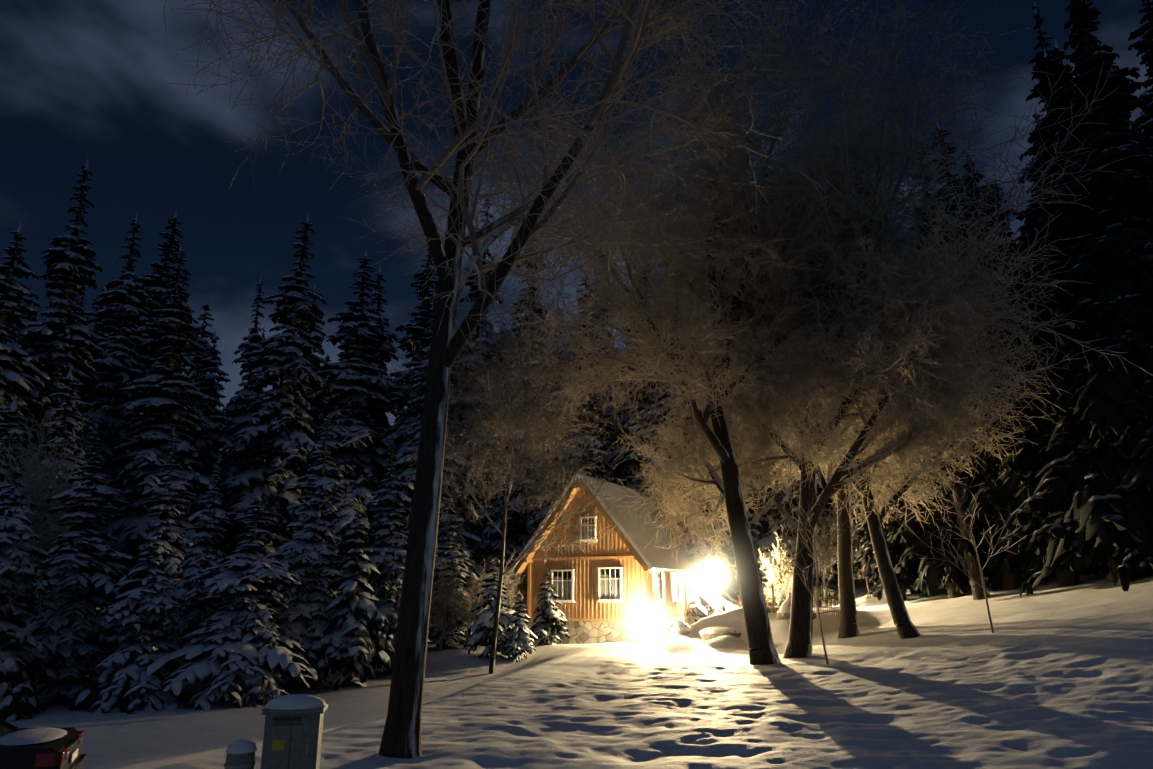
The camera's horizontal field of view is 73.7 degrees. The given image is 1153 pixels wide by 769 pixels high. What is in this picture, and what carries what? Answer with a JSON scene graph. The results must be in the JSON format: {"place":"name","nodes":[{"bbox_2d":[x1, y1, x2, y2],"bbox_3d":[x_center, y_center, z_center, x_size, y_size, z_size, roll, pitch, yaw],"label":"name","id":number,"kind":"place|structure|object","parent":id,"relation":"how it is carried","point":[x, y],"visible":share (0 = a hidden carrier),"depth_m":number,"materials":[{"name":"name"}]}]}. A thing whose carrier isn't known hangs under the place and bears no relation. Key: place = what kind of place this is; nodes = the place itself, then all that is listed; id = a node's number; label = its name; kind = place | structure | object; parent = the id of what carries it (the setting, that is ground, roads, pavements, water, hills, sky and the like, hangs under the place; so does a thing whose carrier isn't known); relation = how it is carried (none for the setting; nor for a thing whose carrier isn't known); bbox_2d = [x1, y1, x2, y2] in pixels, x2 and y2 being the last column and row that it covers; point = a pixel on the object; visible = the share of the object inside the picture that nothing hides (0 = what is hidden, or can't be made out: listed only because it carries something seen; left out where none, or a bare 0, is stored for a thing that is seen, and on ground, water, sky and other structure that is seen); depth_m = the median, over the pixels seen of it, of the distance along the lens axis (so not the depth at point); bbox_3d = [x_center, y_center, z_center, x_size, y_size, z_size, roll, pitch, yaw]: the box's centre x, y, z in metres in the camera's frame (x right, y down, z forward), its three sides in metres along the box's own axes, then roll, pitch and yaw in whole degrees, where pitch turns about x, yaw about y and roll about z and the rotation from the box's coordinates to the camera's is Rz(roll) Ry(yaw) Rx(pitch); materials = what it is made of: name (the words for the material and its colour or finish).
{"place":"outdoors","nodes":[
{"label":"outdoors","id":0,"kind":"place"},
{"bbox_2d":[0,0,1152,461],"label":"sky","id":1,"kind":"structure","parent":0,"point":[81,80],"materials":[{"name":"blue"}]},
{"bbox_2d":[2,142,1152,768],"bbox_3d":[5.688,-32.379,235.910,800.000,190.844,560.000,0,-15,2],"label":"snow ground","id":2,"kind":"structure","parent":0,"point":[1050,674],"depth_m":15.99,"materials":[{"name":"white snow"}]},
{"bbox_2d":[2,337,36,481],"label":"spruce","id":3,"kind":"object","parent":2,"relation":"on","point":[26,342],"visible":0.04,"depth_m":29.91,"materials":[{"name":"green plant"}]},
{"bbox_2d":[0,222,50,483],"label":"spruce","id":4,"kind":"object","parent":2,"relation":"on","point":[19,372],"visible":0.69,"depth_m":29.15,"materials":[{"name":"green plant"}]},
{"bbox_2d":[0,397,52,646],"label":"spruce","id":5,"kind":"object","parent":2,"relation":"on","point":[5,438],"visible":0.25,"depth_m":23.99,"materials":[{"name":"green plant"}]},
{"bbox_2d":[18,307,39,388],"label":"spruce","id":6,"kind":"object","parent":2,"relation":"on","point":[32,318],"depth_m":40.17,"materials":[{"name":"green plant"}]},
{"bbox_2d":[0,465,58,721],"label":"spruce","id":7,"kind":"object","parent":2,"relation":"on","point":[18,694],"visible":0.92,"depth_m":19.83,"materials":[{"name":"green plant"}]},
{"bbox_2d":[0,719,86,768],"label":"car","id":8,"kind":"object","parent":2,"relation":"on","point":[41,748],"visible":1,"depth_m":10.35,"materials":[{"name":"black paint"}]},
{"bbox_2d":[26,282,82,429],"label":"spruce","id":9,"kind":"object","parent":2,"relation":"on","point":[53,307],"depth_m":33.05,"materials":[{"name":"green plant"}]},
{"bbox_2d":[12,159,105,657],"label":"spruce","id":10,"kind":"object","parent":2,"relation":"on","point":[64,329],"visible":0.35,"depth_m":32.02,"materials":[{"name":"green plant"}]},
{"bbox_2d":[0,408,124,695],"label":"bare tree","id":11,"kind":"object","parent":2,"relation":"on","point":[46,540],"visible":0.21,"depth_m":23.85,"materials":[{"name":"brown plant"}]},
{"bbox_2d":[17,368,125,632],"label":"spruce","id":12,"kind":"object","parent":2,"relation":"on","point":[66,409],"visible":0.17,"depth_m":28.47,"materials":[{"name":"green plant"}]},
{"bbox_2d":[19,424,137,702],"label":"spruce","id":13,"kind":"object","parent":2,"relation":"on","point":[73,633],"visible":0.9,"depth_m":22.05,"materials":[{"name":"green plant"}]},
{"bbox_2d":[72,287,89,325],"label":"spruce","id":14,"kind":"object","parent":2,"relation":"on","point":[81,305],"visible":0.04,"depth_m":61.60,"materials":[{"name":"green plant"}]},
{"bbox_2d":[73,281,113,412],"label":"spruce","id":15,"kind":"object","parent":2,"relation":"on","point":[98,333],"visible":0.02,"depth_m":41.19,"materials":[{"name":"green plant"}]},
{"bbox_2d":[71,215,151,530],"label":"spruce","id":16,"kind":"object","parent":2,"relation":"on","point":[119,364],"visible":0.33,"depth_m":36.38,"materials":[{"name":"green plant"}]},
{"bbox_2d":[68,533,202,713],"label":"spruce","id":17,"kind":"object","parent":2,"relation":"on","point":[123,683],"visible":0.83,"depth_m":20.94,"materials":[{"name":"green plant"}]},
{"bbox_2d":[86,210,200,453],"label":"spruce","id":18,"kind":"object","parent":2,"relation":"on","point":[155,282],"visible":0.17,"depth_m":40.89,"materials":[{"name":"green plant"}]},
{"bbox_2d":[104,355,184,603],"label":"spruce","id":19,"kind":"object","parent":2,"relation":"on","point":[137,432],"visible":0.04,"depth_m":33.81,"materials":[{"name":"green plant"}]},
{"bbox_2d":[95,245,227,664],"bbox_3d":[-17.859,2.966,33.639,7.010,19.660,7.176,-10,-16,24],"label":"spruce","id":20,"kind":"object","parent":2,"relation":"on","point":[173,328],"visible":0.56,"depth_m":33.12,"materials":[{"name":"green plant"}]},
{"bbox_2d":[129,427,196,649],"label":"spruce","id":21,"kind":"object","parent":2,"relation":"on","point":[170,545],"visible":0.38,"depth_m":29.32,"materials":[{"name":"green plant"}]},
{"bbox_2d":[176,265,190,372],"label":"spruce","id":22,"kind":"object","parent":2,"relation":"on","point":[182,300],"visible":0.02,"depth_m":53.15,"materials":[{"name":"green plant"}]},
{"bbox_2d":[155,454,232,667],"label":"spruce","id":23,"kind":"object","parent":2,"relation":"on","point":[191,617],"visible":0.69,"depth_m":24.02,"materials":[{"name":"green plant"}]},
{"bbox_2d":[178,296,226,475],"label":"spruce","id":24,"kind":"object","parent":2,"relation":"on","point":[195,355],"visible":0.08,"depth_m":49.53,"materials":[{"name":"green plant"}]},
{"bbox_2d":[180,331,238,609],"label":"spruce","id":25,"kind":"object","parent":2,"relation":"on","point":[210,441],"visible":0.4,"depth_m":42.17,"materials":[{"name":"green plant"}]},
{"bbox_2d":[143,493,318,710],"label":"spruce","id":26,"kind":"object","parent":2,"relation":"on","point":[237,652],"visible":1,"depth_m":21.60,"materials":[{"name":"green plant"}]},
{"bbox_2d":[211,277,270,548],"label":"spruce","id":27,"kind":"object","parent":2,"relation":"on","point":[242,400],"visible":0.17,"depth_m":44.06,"materials":[{"name":"green plant"}]},
{"bbox_2d":[253,328,266,398],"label":"spruce","id":28,"kind":"object","parent":2,"relation":"on","point":[263,391],"depth_m":70.03,"materials":[{"name":"green plant"}]},
{"bbox_2d":[205,212,333,610],"bbox_3d":[-15.137,1.839,39.242,7.367,22.125,7.493,12,-19,-39],"label":"spruce","id":29,"kind":"object","parent":2,"relation":"on","point":[271,439],"visible":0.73,"depth_m":37.61,"materials":[{"name":"green plant"}]},
{"bbox_2d":[224,694,327,768],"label":"utility cabinet","id":30,"kind":"object","parent":2,"relation":"on","point":[293,730],"visible":1,"depth_m":8.17,"materials":[{"name":"metal"}]},
{"bbox_2d":[256,414,352,687],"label":"spruce","id":31,"kind":"object","parent":2,"relation":"on","point":[307,556],"visible":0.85,"depth_m":24.90,"materials":[{"name":"green plant"}]},
{"bbox_2d":[283,283,328,540],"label":"spruce","id":32,"kind":"object","parent":2,"relation":"on","point":[315,339],"visible":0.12,"depth_m":46.20,"materials":[{"name":"green plant"}]},
{"bbox_2d":[322,353,330,423],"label":"spruce","id":33,"kind":"object","parent":2,"relation":"on","point":[327,359],"depth_m":55.96,"materials":[{"name":"green plant"}]},
{"bbox_2d":[264,248,404,608],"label":"spruce","id":34,"kind":"object","parent":2,"relation":"on","point":[359,332],"visible":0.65,"depth_m":40.27,"materials":[{"name":"green plant"}]},
{"bbox_2d":[329,341,345,401],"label":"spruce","id":35,"kind":"object","parent":2,"relation":"on","point":[342,348],"depth_m":71.02,"materials":[{"name":"green plant"}]},
{"bbox_2d":[316,341,381,595],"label":"spruce","id":36,"kind":"object","parent":2,"relation":"on","point":[371,541],"depth_m":40.53,"materials":[{"name":"green plant"}]},
{"bbox_2d":[309,513,394,690],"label":"spruce","id":37,"kind":"object","parent":2,"relation":"on","point":[356,645],"visible":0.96,"depth_m":24.37,"materials":[{"name":"green plant"}]},
{"bbox_2d":[361,266,404,488],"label":"spruce","id":38,"kind":"object","parent":2,"relation":"on","point":[380,422],"depth_m":47.17,"materials":[{"name":"green plant"}]},
{"bbox_2d":[359,437,430,676],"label":"spruce","id":39,"kind":"object","parent":2,"relation":"on","point":[387,561],"visible":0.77,"depth_m":27.19,"materials":[{"name":"green plant"}]},
{"bbox_2d":[359,247,438,592],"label":"spruce","id":40,"kind":"object","parent":2,"relation":"on","point":[417,326],"visible":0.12,"depth_m":43.55,"materials":[{"name":"green plant"}]},
{"bbox_2d":[388,285,489,636],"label":"spruce","id":41,"kind":"object","parent":2,"relation":"on","point":[407,476],"visible":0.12,"depth_m":38.75,"materials":[{"name":"green plant"}]},
{"bbox_2d":[429,560,470,651],"bbox_3d":[-5.258,9.017,31.037,1.872,3.866,1.968,0,-15,2],"label":"shrub","id":42,"kind":"object","parent":2,"relation":"on","point":[442,617],"visible":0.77,"depth_m":30.87,"materials":[{"name":"brown plant"}]},
{"bbox_2d":[427,476,478,649],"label":"spruce","id":43,"kind":"object","parent":2,"relation":"on","point":[451,555],"visible":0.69,"depth_m":32.39,"materials":[{"name":"green plant"}]},
{"bbox_2d":[442,558,496,648],"bbox_3d":[-4.133,8.787,30.573,2.375,3.795,2.312,0,-15,2],"label":"shrub","id":44,"kind":"object","parent":2,"relation":"on","point":[472,603],"visible":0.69,"depth_m":30.42,"materials":[{"name":"brown plant"}]},
{"bbox_2d":[448,190,513,635],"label":"spruce","id":45,"kind":"object","parent":2,"relation":"on","point":[473,526],"visible":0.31,"depth_m":42.16,"materials":[{"name":"green plant"}]},
{"bbox_2d":[462,526,506,590],"bbox_3d":[-4.925,9.845,38.153,3.797,5.502,3.202,0,-15,2],"label":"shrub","id":46,"kind":"object","parent":2,"relation":"on","point":[481,555],"visible":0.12,"depth_m":38.15,"materials":[{"name":"brown plant"}]},
{"bbox_2d":[463,562,518,661],"bbox_3d":[-3.110,8.853,28.867,2.006,4.278,1.970,-2,-15,7],"label":"spruce bush","id":47,"kind":"object","parent":2,"relation":"on","point":[480,629],"visible":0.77,"depth_m":28.48,"materials":[{"name":"green plant"}]},
{"bbox_2d":[462,458,524,633],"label":"spruce","id":48,"kind":"object","parent":2,"relation":"on","point":[491,532],"visible":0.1,"depth_m":38.96,"materials":[{"name":"green plant"}]},
{"bbox_2d":[483,325,507,554],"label":"spruce","id":49,"kind":"object","parent":2,"relation":"on","point":[503,423],"visible":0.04,"depth_m":47.61,"materials":[{"name":"green plant"}]},
{"bbox_2d":[368,250,625,673],"bbox_3d":[-2.794,2.658,30.283,8.090,16.562,12.976,12,-19,-38],"label":"bare tree","id":50,"kind":"object","parent":2,"relation":"on","point":[532,427],"visible":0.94,"depth_m":28.91,"materials":[{"name":"brown plant"}]},
{"bbox_2d":[470,546,526,623],"bbox_3d":[-3.394,9.323,33.744,2.703,4.540,2.391,0,-15,2],"label":"shrub","id":51,"kind":"object","parent":2,"relation":"on","point":[505,581],"visible":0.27,"depth_m":33.99,"materials":[{"name":"brown plant"}]},
{"bbox_2d":[164,0,850,758],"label":"bare tree","id":52,"kind":"object","parent":2,"relation":"on","point":[402,736],"visible":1,"depth_m":11.90,"materials":[{"name":"brown plant"}]},
{"bbox_2d":[498,536,527,617],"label":"shrub","id":53,"kind":"object","parent":2,"relation":"on","point":[521,586],"visible":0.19,"depth_m":35.17,"materials":[{"name":"brown plant"}]},
{"bbox_2d":[368,240,658,532],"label":"bare tree","id":54,"kind":"object","parent":2,"relation":"on","point":[471,402],"visible":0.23,"depth_m":40.05,"materials":[{"name":"brown plant"}]},
{"bbox_2d":[465,237,564,596],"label":"spruce","id":55,"kind":"object","parent":2,"relation":"on","point":[520,519],"visible":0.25,"depth_m":39.22,"materials":[{"name":"green plant"}]},
{"bbox_2d":[500,594,537,661],"bbox_3d":[-2.186,9.315,28.695,1.466,2.908,1.438,7,-17,-24],"label":"spruce bush","id":56,"kind":"object","parent":2,"relation":"on","point":[523,635],"visible":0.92,"depth_m":28.41,"materials":[{"name":"green plant"}]},
{"bbox_2d":[527,569,570,645],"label":"small fir tree","id":57,"kind":"object","parent":2,"relation":"on","point":[548,625],"visible":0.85,"depth_m":30.80,"materials":[{"name":"green plant"}]},
{"bbox_2d":[540,305,567,481],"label":"spruce","id":58,"kind":"object","parent":2,"relation":"on","point":[554,358],"visible":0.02,"depth_m":52.42,"materials":[{"name":"green plant"}]},
{"bbox_2d":[501,274,616,610],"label":"spruce","id":59,"kind":"object","parent":2,"relation":"on","point":[598,470],"visible":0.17,"depth_m":39.61,"materials":[{"name":"green plant"}]},
{"bbox_2d":[583,192,625,485],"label":"spruce","id":60,"kind":"object","parent":2,"relation":"on","point":[609,439],"visible":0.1,"depth_m":42.70,"materials":[{"name":"green plant"}]},
{"bbox_2d":[503,474,720,645],"bbox_3d":[1.541,8.978,37.021,8.333,8.145,9.333,-8,-17,27],"label":"cabin","id":61,"kind":"object","parent":2,"relation":"on","point":[623,587],"visible":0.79,"depth_m":33.33,"materials":[{"name":"brown wood"}]},
{"bbox_2d":[610,231,657,488],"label":"spruce","id":62,"kind":"object","parent":2,"relation":"on","point":[622,442],"visible":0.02,"depth_m":53.48,"materials":[{"name":"green plant"}]},
{"bbox_2d":[614,343,657,476],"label":"spruce","id":63,"kind":"object","parent":2,"relation":"on","point":[619,471],"visible":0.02,"depth_m":50.77,"materials":[{"name":"green plant"}]},
{"bbox_2d":[600,229,702,621],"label":"spruce","id":64,"kind":"object","parent":2,"relation":"on","point":[625,474],"visible":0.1,"depth_m":41.92,"materials":[{"name":"green plant"}]},
{"bbox_2d":[402,0,930,664],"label":"bare tree","id":65,"kind":"object","parent":2,"relation":"on","point":[728,324],"visible":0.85,"depth_m":24.32,"materials":[{"name":"brown plant"}]},
{"bbox_2d":[666,620,690,634],"bbox_3d":[4.165,9.916,31.095,1.107,0.749,1.257,-2,-15,6],"label":"boulder","id":66,"kind":"object","parent":2,"relation":"on","point":[680,627],"visible":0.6,"depth_m":30.74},
{"bbox_2d":[638,266,738,625],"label":"spruce","id":67,"kind":"object","parent":2,"relation":"on","point":[706,594],"visible":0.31,"depth_m":37.94,"materials":[{"name":"green plant"}]},
{"bbox_2d":[654,196,740,597],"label":"spruce","id":68,"kind":"object","parent":2,"relation":"on","point":[727,575],"visible":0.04,"depth_m":40.61,"materials":[{"name":"plant"}]},
{"bbox_2d":[699,626,740,640],"bbox_3d":[5.618,9.852,29.974,1.208,0.795,1.408,10,-18,-32],"label":"boulder","id":69,"kind":"object","parent":2,"relation":"on","point":[711,633],"visible":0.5,"depth_m":29.75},
{"bbox_2d":[605,161,834,521],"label":"bare tree","id":70,"kind":"object","parent":2,"relation":"on","point":[695,357],"depth_m":42.98,"materials":[{"name":"brown plant"}]},
{"bbox_2d":[700,303,837,611],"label":"spruce","id":71,"kind":"object","parent":2,"relation":"on","point":[758,525],"visible":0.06,"depth_m":39.47,"materials":[{"name":"green plant"}]},
{"bbox_2d":[707,584,839,617],"bbox_3d":[8.024,9.469,31.875,6.277,2.479,0.160,-14,-20,42],"label":"wicker fence","id":72,"kind":"object","parent":2,"relation":"on","point":[773,603],"visible":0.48,"depth_m":31.67,"materials":[{"name":"brown wood"}]},
{"bbox_2d":[758,523,793,605],"bbox_3d":[9.803,8.898,36.645,2.581,4.896,2.633,0,-15,2],"label":"shrub","id":73,"kind":"object","parent":2,"relation":"on","point":[783,562],"visible":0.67,"depth_m":36.62,"materials":[{"name":"beige plant"}]},
{"bbox_2d":[726,326,838,606],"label":"spruce","id":74,"kind":"object","parent":2,"relation":"on","point":[771,515],"visible":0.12,"depth_m":39.21,"materials":[{"name":"green plant"}]},
{"bbox_2d":[777,599,816,619],"bbox_3d":[8.596,8.956,30.360,1.709,1.006,1.366,4,-15,-14],"label":"boulder","id":75,"kind":"object","parent":2,"relation":"on","point":[784,611],"visible":0.31,"depth_m":29.89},
{"bbox_2d":[595,110,1012,637],"bbox_3d":[9.825,-0.258,29.956,12.785,19.653,16.023,-14,-21,42],"label":"bare tree","id":76,"kind":"object","parent":2,"relation":"on","point":[848,628],"visible":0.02,"depth_m":27.58,"materials":[{"name":"brown plant"}]},
{"bbox_2d":[760,454,848,664],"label":"sapling","id":77,"kind":"object","parent":2,"relation":"on","point":[817,581],"visible":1,"depth_m":22.20,"materials":[{"name":"brown plant"}]},
{"bbox_2d":[792,501,859,604],"bbox_3d":[12.541,7.979,38.136,3.560,6.168,3.869,-8,-17,26],"label":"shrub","id":78,"kind":"object","parent":2,"relation":"on","point":[828,561],"visible":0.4,"depth_m":37.73,"materials":[{"name":"brown plant"}]},
{"bbox_2d":[792,260,861,581],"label":"spruce","id":79,"kind":"object","parent":2,"relation":"on","point":[836,569],"depth_m":42.81,"materials":[{"name":"green plant"}]},
{"bbox_2d":[831,496,877,598],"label":"conifer tree","id":80,"kind":"object","parent":2,"relation":"on","point":[863,567],"visible":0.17,"depth_m":35.82,"materials":[{"name":"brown plant"}]},
{"bbox_2d":[834,495,917,583],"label":"spruce","id":81,"kind":"object","parent":2,"relation":"on","point":[855,523],"visible":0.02,"depth_m":39.86,"materials":[{"name":"green plant"}]},
{"bbox_2d":[689,52,1086,638],"bbox_3d":[11.138,-0.611,29.313,10.991,19.744,12.147,9,-17,-30],"label":"bare tree","id":82,"kind":"object","parent":2,"relation":"on","point":[905,627],"visible":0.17,"depth_m":25.49,"materials":[{"name":"brown plant"}]},
{"bbox_2d":[852,468,931,600],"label":"spruce","id":83,"kind":"object","parent":2,"relation":"on","point":[905,579],"depth_m":33.10,"materials":[{"name":"green plant"}]},
{"bbox_2d":[654,0,1152,658],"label":"bare tree","id":84,"kind":"object","parent":2,"relation":"on","point":[870,346],"visible":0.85,"depth_m":23.24,"materials":[{"name":"brown plant"}]},
{"bbox_2d":[906,142,946,283],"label":"spruce","id":85,"kind":"object","parent":2,"relation":"on","point":[924,213],"visible":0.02,"depth_m":43.20,"materials":[{"name":"green plant"}]},
{"bbox_2d":[871,263,1019,597],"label":"spruce","id":86,"kind":"object","parent":2,"relation":"on","point":[952,577],"depth_m":30.57,"materials":[{"name":"green plant"}]},
{"bbox_2d":[819,230,1085,599],"bbox_3d":[14.538,0.374,32.265,12.333,17.015,12.295,0,-15,2],"label":"bare tree","id":87,"kind":"object","parent":2,"relation":"on","point":[975,574],"visible":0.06,"depth_m":29.60,"materials":[{"name":"brown plant"}]},
{"bbox_2d":[931,188,974,462],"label":"spruce","id":88,"kind":"object","parent":2,"relation":"on","point":[943,201],"depth_m":38.56,"materials":[{"name":"green plant"}]},
{"bbox_2d":[892,421,1029,632],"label":"sapling","id":89,"kind":"object","parent":2,"relation":"on","point":[983,587],"visible":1,"depth_m":22.79,"materials":[{"name":"brown plant"}]},
{"bbox_2d":[929,121,1003,253],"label":"spruce","id":90,"kind":"object","parent":2,"relation":"on","point":[948,174],"visible":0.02,"depth_m":45.16,"materials":[{"name":"green plant"}]},
{"bbox_2d":[945,153,1047,529],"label":"spruce","id":91,"kind":"object","parent":2,"relation":"on","point":[976,523],"depth_m":34.89,"materials":[{"name":"green plant"}]},
{"bbox_2d":[953,162,1047,590],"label":"spruce","id":92,"kind":"object","parent":2,"relation":"on","point":[987,500],"depth_m":29.52,"materials":[{"name":"green plant"}]},
{"bbox_2d":[1026,108,1042,193],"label":"spruce","id":93,"kind":"object","parent":2,"relation":"on","point":[1035,115],"visible":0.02,"depth_m":52.72,"materials":[{"name":"green plant"}]},
{"bbox_2d":[980,182,1108,595],"bbox_3d":[17.518,-0.294,29.407,4.220,16.660,4.686,0,-15,-2],"label":"spruce","id":94,"kind":"object","parent":2,"relation":"on","point":[1032,462],"depth_m":28.11,"materials":[{"name":"green plant"}]},
{"bbox_2d":[988,157,1104,587],"bbox_3d":[19.571,-1.107,31.220,7.213,19.466,7.456,-5,-17,23],"label":"spruce","id":95,"kind":"object","parent":2,"relation":"on","point":[995,578],"depth_m":29.59,"materials":[{"name":"green plant"}]},
{"bbox_2d":[1016,38,1077,220],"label":"spruce","id":96,"kind":"object","parent":2,"relation":"on","point":[1020,217],"depth_m":40.83,"materials":[{"name":"green plant"}]},
{"bbox_2d":[1028,3,1082,406],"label":"spruce","id":97,"kind":"object","parent":2,"relation":"on","point":[1059,67],"depth_m":31.75,"materials":[{"name":"green plant"}]},
{"bbox_2d":[970,47,1152,589],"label":"spruce","id":98,"kind":"object","parent":2,"relation":"on","point":[1109,522],"depth_m":26.59,"materials":[{"name":"green plant"}]},
{"bbox_2d":[1043,0,1152,591],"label":"spruce","id":99,"kind":"object","parent":2,"relation":"on","point":[1125,330],"depth_m":25.62,"materials":[{"name":"green plant"}]},
{"bbox_2d":[1044,0,1152,570],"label":"spruce","id":100,"kind":"object","parent":2,"relation":"on","point":[1121,467],"depth_m":25.36,"materials":[{"name":"green plant"}]},
{"bbox_2d":[1128,0,1152,147],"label":"spruce","id":101,"kind":"object","parent":2,"relation":"on","point":[1144,45],"visible":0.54,"depth_m":33.97,"materials":[{"name":"green plant"}]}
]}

